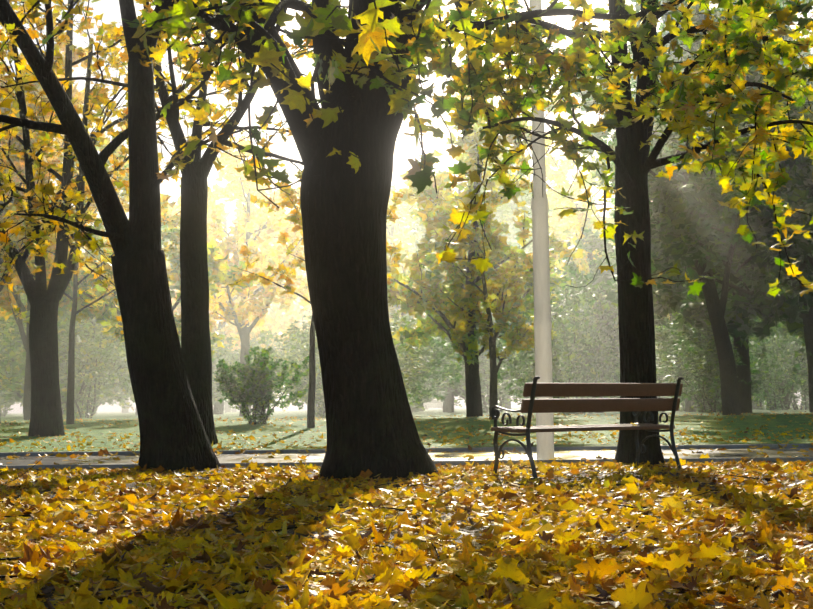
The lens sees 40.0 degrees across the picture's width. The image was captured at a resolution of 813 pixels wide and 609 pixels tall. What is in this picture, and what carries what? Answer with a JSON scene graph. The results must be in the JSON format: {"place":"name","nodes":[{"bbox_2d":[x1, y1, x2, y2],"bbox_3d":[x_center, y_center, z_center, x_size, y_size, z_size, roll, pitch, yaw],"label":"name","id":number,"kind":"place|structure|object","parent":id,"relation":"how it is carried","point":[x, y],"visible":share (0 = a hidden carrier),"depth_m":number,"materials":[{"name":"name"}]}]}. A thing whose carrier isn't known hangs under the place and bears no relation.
{"place":"outdoors","nodes":[
{"label":"outdoors","id":0,"kind":"place"},
{"bbox_2d":[0,403,812,608],"bbox_3d":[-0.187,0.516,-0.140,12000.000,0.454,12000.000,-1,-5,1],"label":"ground","id":1,"kind":"structure","parent":0,"point":[96,431],"depth_m":20.52,"materials":[{"name":"plant"}]},
{"bbox_2d":[0,393,19,416],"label":"bush","id":2,"kind":"object","parent":1,"relation":"on","point":[5,412],"depth_m":77.50,"materials":[{"name":"green plant"}]},
{"bbox_2d":[0,378,77,409],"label":"bush","id":3,"kind":"object","parent":1,"relation":"on","point":[6,401],"depth_m":66.70,"materials":[{"name":"green plant"}]},
{"bbox_2d":[0,18,99,291],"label":"tree","id":4,"kind":"object","parent":1,"relation":"on","point":[12,140],"depth_m":32.75,"materials":[{"name":"yellow plant"}]},
{"bbox_2d":[0,75,118,419],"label":"tree","id":5,"kind":"object","parent":1,"relation":"on","point":[22,332],"depth_m":42.15,"materials":[{"name":"yellow plant"}]},
{"bbox_2d":[0,285,128,416],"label":"bush","id":6,"kind":"object","parent":1,"relation":"on","point":[10,369],"depth_m":52.77,"materials":[{"name":"green plant"}]},
{"bbox_2d":[2,304,134,417],"bbox_3d":[-17.312,2.373,55.144,8.887,7.086,12.925,3,-6,-35],"label":"bush","id":7,"kind":"object","parent":1,"relation":"on","point":[93,378],"depth_m":52.98,"materials":[{"name":"green plant"}]},
{"bbox_2d":[0,154,173,423],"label":"tree","id":8,"kind":"object","parent":1,"relation":"on","point":[70,402],"depth_m":30.24,"materials":[{"name":"yellow plant"}]},
{"bbox_2d":[75,357,134,414],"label":"bush","id":9,"kind":"object","parent":1,"relation":"on","point":[110,402],"depth_m":72.02,"materials":[{"name":"green plant"}]},
{"bbox_2d":[0,0,244,436],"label":"tree","id":10,"kind":"object","parent":1,"relation":"on","point":[41,412],"visible":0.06,"depth_m":22.79,"materials":[{"name":"yellow plant"}]},
{"bbox_2d":[0,0,271,470],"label":"tree","id":11,"kind":"object","parent":1,"relation":"on","point":[154,311],"visible":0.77,"depth_m":13.08,"materials":[{"name":"brown plant"}]},
{"bbox_2d":[21,124,254,361],"bbox_3d":[-9.552,-1.105,40.018,8.325,10.647,8.163,0,-5,-9],"label":"tree","id":12,"kind":"object","parent":1,"relation":"on","point":[172,275],"depth_m":38.42,"materials":[{"name":"yellow plant"}]},
{"bbox_2d":[0,0,312,444],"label":"tree","id":13,"kind":"object","parent":1,"relation":"on","point":[195,268],"visible":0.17,"depth_m":19.79,"materials":[{"name":"yellow plant"}]},
{"bbox_2d":[97,200,217,414],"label":"tree","id":14,"kind":"object","parent":1,"relation":"on","point":[171,264],"depth_m":77.74,"materials":[{"name":"yellow plant"}]},
{"bbox_2d":[119,327,291,408],"bbox_3d":[-11.189,3.692,63.024,10.440,5.664,7.178,3,-7,-37],"label":"bush","id":15,"kind":"object","parent":1,"relation":"on","point":[233,355],"depth_m":61.72,"materials":[{"name":"green plant"}]},
{"bbox_2d":[166,176,305,413],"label":"tree","id":16,"kind":"object","parent":1,"relation":"on","point":[288,318],"depth_m":73.41,"materials":[{"name":"yellow plant"}]},
{"bbox_2d":[168,135,310,415],"bbox_3d":[-6.848,-1.486,50.623,8.950,13.256,7.494,4,-7,-38],"label":"tree","id":17,"kind":"object","parent":1,"relation":"on","point":[245,311],"depth_m":49.73,"materials":[{"name":"yellow plant"}]},
{"bbox_2d":[212,347,308,423],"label":"bush","id":18,"kind":"object","parent":1,"relation":"on","point":[229,390],"depth_m":26.69,"materials":[{"name":"green plant"}]},
{"bbox_2d":[252,330,318,411],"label":"bush","id":19,"kind":"object","parent":1,"relation":"on","point":[269,346],"depth_m":53.67,"materials":[{"name":"green plant"}]},
{"bbox_2d":[227,170,403,427],"bbox_3d":[-2.007,-0.434,25.142,4.018,6.568,3.236,-1,-5,3],"label":"tree","id":20,"kind":"object","parent":1,"relation":"on","point":[296,217],"depth_m":24.91,"materials":[{"name":"yellow plant"}]},
{"bbox_2d":[269,195,402,329],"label":"tree","id":21,"kind":"object","parent":1,"relation":"on","point":[299,309],"depth_m":77.38,"materials":[{"name":"yellow plant"}]},
{"bbox_2d":[270,310,428,415],"bbox_3d":[-2.056,2.320,42.821,7.908,4.391,5.437,-6,-7,44],"label":"bush","id":22,"kind":"object","parent":1,"relation":"on","point":[393,326],"depth_m":42.36,"materials":[{"name":"green plant"}]},
{"bbox_2d":[274,319,428,412],"bbox_3d":[-2.187,2.737,47.578,8.543,4.440,5.874,-4,-6,35],"label":"bush","id":23,"kind":"object","parent":1,"relation":"on","point":[294,342],"depth_m":48.83,"materials":[{"name":"green plant"}]},
{"bbox_2d":[274,347,430,415],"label":"bush","id":24,"kind":"object","parent":1,"relation":"on","point":[321,394],"depth_m":42.28,"materials":[{"name":"green plant"}]},
{"bbox_2d":[41,0,721,482],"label":"tree","id":25,"kind":"object","parent":1,"relation":"on","point":[351,206],"visible":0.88,"depth_m":10.57,"materials":[{"name":"brown plant"}]},
{"bbox_2d":[0,503,812,608],"bbox_3d":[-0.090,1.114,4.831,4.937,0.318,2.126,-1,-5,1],"label":"fallen leaves","id":26,"kind":"object","parent":1,"relation":"on","point":[678,561],"visible":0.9,"depth_m":4.67,"materials":[{"name":"yellow plant"}]},
{"bbox_2d":[0,480,812,545],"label":"fallen leaves","id":27,"kind":"object","parent":1,"relation":"on","point":[564,502],"visible":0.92,"depth_m":7.05,"materials":[{"name":"yellow plant"}]},
{"bbox_2d":[0,456,812,498],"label":"fallen leaves","id":28,"kind":"object","parent":1,"relation":"on","point":[176,477],"visible":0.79,"depth_m":10.47,"materials":[{"name":"yellow plant"}]},
{"bbox_2d":[0,444,812,468],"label":"kerb","id":29,"kind":"structure","parent":1,"relation":"on","point":[663,447],"depth_m":16.59,"materials":[{"name":"concrete"}]},
{"bbox_2d":[0,424,812,451],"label":"fallen leaves","id":30,"kind":"object","parent":1,"relation":"on","point":[423,437],"visible":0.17,"depth_m":19.99,"materials":[{"name":"yellow plant"}]},
{"bbox_2d":[0,442,812,464],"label":"fallen leaves","id":31,"kind":"object","parent":1,"relation":"on","point":[101,452],"visible":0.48,"depth_m":15.66,"materials":[{"name":"yellow plant"}]},
{"bbox_2d":[0,461,812,602],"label":"fallen twigs","id":32,"kind":"object","parent":1,"relation":"on","point":[108,598],"visible":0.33,"depth_m":7.28,"materials":[{"name":"brown wood"}]},
{"bbox_2d":[0,411,812,432],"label":"fallen leaves","id":33,"kind":"object","parent":1,"relation":"on","point":[238,419],"depth_m":30.54,"materials":[{"name":"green plant"}]},
{"bbox_2d":[386,174,446,324],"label":"tree","id":34,"kind":"object","parent":1,"relation":"on","point":[393,234],"depth_m":60.58,"materials":[{"name":"yellow plant"}]},
{"bbox_2d":[424,400,442,409],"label":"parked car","id":35,"kind":"object","parent":1,"relation":"on","point":[433,404],"depth_m":148.47,"materials":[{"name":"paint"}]},
{"bbox_2d":[407,378,462,411],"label":"bush","id":36,"kind":"object","parent":1,"relation":"on","point":[416,408],"depth_m":73.26,"materials":[{"name":"green plant"}]},
{"bbox_2d":[390,321,480,409],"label":"bush","id":37,"kind":"object","parent":1,"relation":"on","point":[436,347],"depth_m":43.31,"materials":[{"name":"green plant"}]},
{"bbox_2d":[390,269,505,412],"bbox_3d":[2.793,2.117,62.535,13.018,8.606,8.951,0,-5,-11],"label":"bush","id":38,"kind":"object","parent":1,"relation":"on","point":[464,387],"depth_m":62.74,"materials":[{"name":"green plant"}]},
{"bbox_2d":[386,146,532,411],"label":"tree","id":39,"kind":"object","parent":1,"relation":"on","point":[501,212],"depth_m":68.92,"materials":[{"name":"yellow plant"}]},
{"bbox_2d":[416,190,534,419],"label":"tree","id":40,"kind":"object","parent":1,"relation":"on","point":[503,285],"depth_m":30.10,"materials":[{"name":"yellow plant"}]},
{"bbox_2d":[387,170,571,415],"bbox_3d":[2.036,-0.460,36.279,6.367,8.305,6.493,-2,-5,16],"label":"tree","id":41,"kind":"object","parent":1,"relation":"on","point":[440,329],"depth_m":35.48,"materials":[{"name":"yellow plant"}]},
{"bbox_2d":[386,89,583,416],"bbox_3d":[1.836,-1.737,34.547,5.098,10.634,6.088,-5,-7,37],"label":"tree","id":42,"kind":"object","parent":1,"relation":"on","point":[407,303],"depth_m":34.26,"materials":[{"name":"yellow plant"}]},
{"bbox_2d":[450,322,590,406],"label":"bush","id":43,"kind":"object","parent":1,"relation":"on","point":[483,376],"depth_m":60.16,"materials":[{"name":"green plant"}]},
{"bbox_2d":[502,174,557,409],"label":"tree","id":44,"kind":"object","parent":1,"relation":"on","point":[503,387],"depth_m":87.23,"materials":[{"name":"green plant"}]},
{"bbox_2d":[529,0,553,459],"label":"pole","id":45,"kind":"object","parent":1,"relation":"on","point":[543,354],"visible":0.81,"depth_m":13.58,"materials":[{"name":"metal"}]},
{"bbox_2d":[482,174,602,267],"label":"tree","id":46,"kind":"object","parent":1,"relation":"on","point":[528,205],"depth_m":68.28,"materials":[{"name":"yellow plant"}]},
{"bbox_2d":[499,315,619,413],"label":"bush","id":47,"kind":"object","parent":1,"relation":"on","point":[575,370],"depth_m":41.64,"materials":[{"name":"green plant"}]},
{"bbox_2d":[482,234,659,414],"bbox_3d":[6.483,0.885,41.655,7.240,7.034,10.529,-2,-5,13],"label":"bush","id":48,"kind":"object","parent":1,"relation":"on","point":[570,299],"depth_m":40.51,"materials":[{"name":"green plant"}]},
{"bbox_2d":[349,0,812,464],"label":"tree","id":49,"kind":"object","parent":1,"relation":"on","point":[683,91],"visible":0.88,"depth_m":11.00,"materials":[{"name":"green plant"}]},
{"bbox_2d":[491,376,683,478],"bbox_3d":[1.857,1.247,11.474,2.055,0.993,0.839,3,-6,-31],"label":"bench","id":50,"kind":"object","parent":1,"relation":"on","point":[533,390],"depth_m":11.22,"materials":[{"name":"brown wood"}]},
{"bbox_2d":[530,125,669,412],"bbox_3d":[8.203,-1.625,50.549,7.494,13.256,8.951,3,-7,-36],"label":"tree","id":51,"kind":"object","parent":1,"relation":"on","point":[549,162],"depth_m":49.91,"materials":[{"name":"yellow plant"}]},
{"bbox_2d":[605,207,614,220],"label":"tree","id":52,"kind":"object","parent":1,"relation":"on","point":[610,216],"depth_m":79.22,"materials":[{"name":"yellow plant"}]},
{"bbox_2d":[577,323,686,411],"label":"bush","id":53,"kind":"object","parent":1,"relation":"on","point":[656,381],"depth_m":50.88,"materials":[{"name":"green plant"}]},
{"bbox_2d":[560,198,759,411],"bbox_3d":[12.144,-0.973,49.792,9.157,11.712,8.980,-4,-6,32],"label":"tree","id":54,"kind":"object","parent":1,"relation":"on","point":[691,401],"depth_m":49.31,"materials":[{"name":"green plant"}]},
{"bbox_2d":[563,0,812,414],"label":"tree","id":55,"kind":"object","parent":1,"relation":"on","point":[700,198],"depth_m":34.15,"materials":[{"name":"green plant"}]},
{"bbox_2d":[659,381,720,411],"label":"bush","id":56,"kind":"object","parent":1,"relation":"on","point":[682,405],"depth_m":51.63,"materials":[{"name":"green plant"}]},
{"bbox_2d":[575,6,810,412],"bbox_3d":[11.480,-3.910,41.804,9.747,16.078,12.046,3,-6,-31],"label":"tree","id":57,"kind":"object","parent":1,"relation":"on","point":[748,258],"depth_m":40.20,"materials":[{"name":"green plant"}]},
{"bbox_2d":[606,317,780,411],"bbox_3d":[10.352,2.313,42.247,5.447,3.992,7.922,1,-6,-21],"label":"bush","id":58,"kind":"object","parent":1,"relation":"on","point":[707,374],"depth_m":40.83,"materials":[{"name":"green plant"}]},
{"bbox_2d":[592,116,812,412],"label":"tree","id":59,"kind":"object","parent":1,"relation":"on","point":[796,219],"depth_m":37.22,"materials":[{"name":"green plant"}]},
{"bbox_2d":[656,285,789,409],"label":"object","id":60,"kind":"object","parent":1,"relation":"on","point":[785,401],"depth_m":51.22,"materials":[{"name":"green plant"}]},
{"bbox_2d":[655,317,793,411],"bbox_3d":[13.129,2.261,47.213,5.194,5.017,7.554,-5,-7,38],"label":"bush","id":61,"kind":"object","parent":1,"relation":"on","point":[764,376],"depth_m":46.61,"materials":[{"name":"green plant"}]},
{"bbox_2d":[704,0,812,300],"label":"tree","id":62,"kind":"object","parent":1,"relation":"on","point":[754,254],"depth_m":38.45,"materials":[{"name":"green plant"}]},
{"bbox_2d":[751,316,774,408],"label":"bush","id":63,"kind":"object","parent":1,"relation":"on","point":[760,403],"depth_m":63.10,"materials":[{"name":"green plant"}]},
{"bbox_2d":[751,321,807,409],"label":"bush","id":64,"kind":"object","parent":1,"relation":"on","point":[782,378],"depth_m":49.47,"materials":[{"name":"green plant"}]},
{"bbox_2d":[751,244,812,394],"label":"tree","id":65,"kind":"object","parent":1,"relation":"on","point":[790,292],"depth_m":40.47,"materials":[{"name":"green plant"}]},
{"bbox_2d":[760,373,808,409],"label":"bush","id":66,"kind":"object","parent":1,"relation":"on","point":[803,402],"depth_m":52.96,"materials":[{"name":"green plant"}]},
{"bbox_2d":[766,333,808,400],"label":"bush","id":67,"kind":"object","parent":1,"relation":"on","point":[793,357],"depth_m":47.30,"materials":[{"name":"green plant"}]},
{"bbox_2d":[793,56,812,126],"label":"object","id":68,"kind":"object","parent":1,"relation":"on","point":[798,69],"depth_m":38.28,"materials":[{"name":"green plant"}]},
{"bbox_2d":[0,448,812,464],"bbox_3d":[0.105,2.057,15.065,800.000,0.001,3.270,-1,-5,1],"label":"path","id":69,"kind":"structure","parent":0,"point":[319,457],"depth_m":15.19,"materials":[{"name":"concrete"}]},
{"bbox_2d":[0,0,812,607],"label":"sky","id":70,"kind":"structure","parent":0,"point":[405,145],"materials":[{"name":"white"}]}
]}

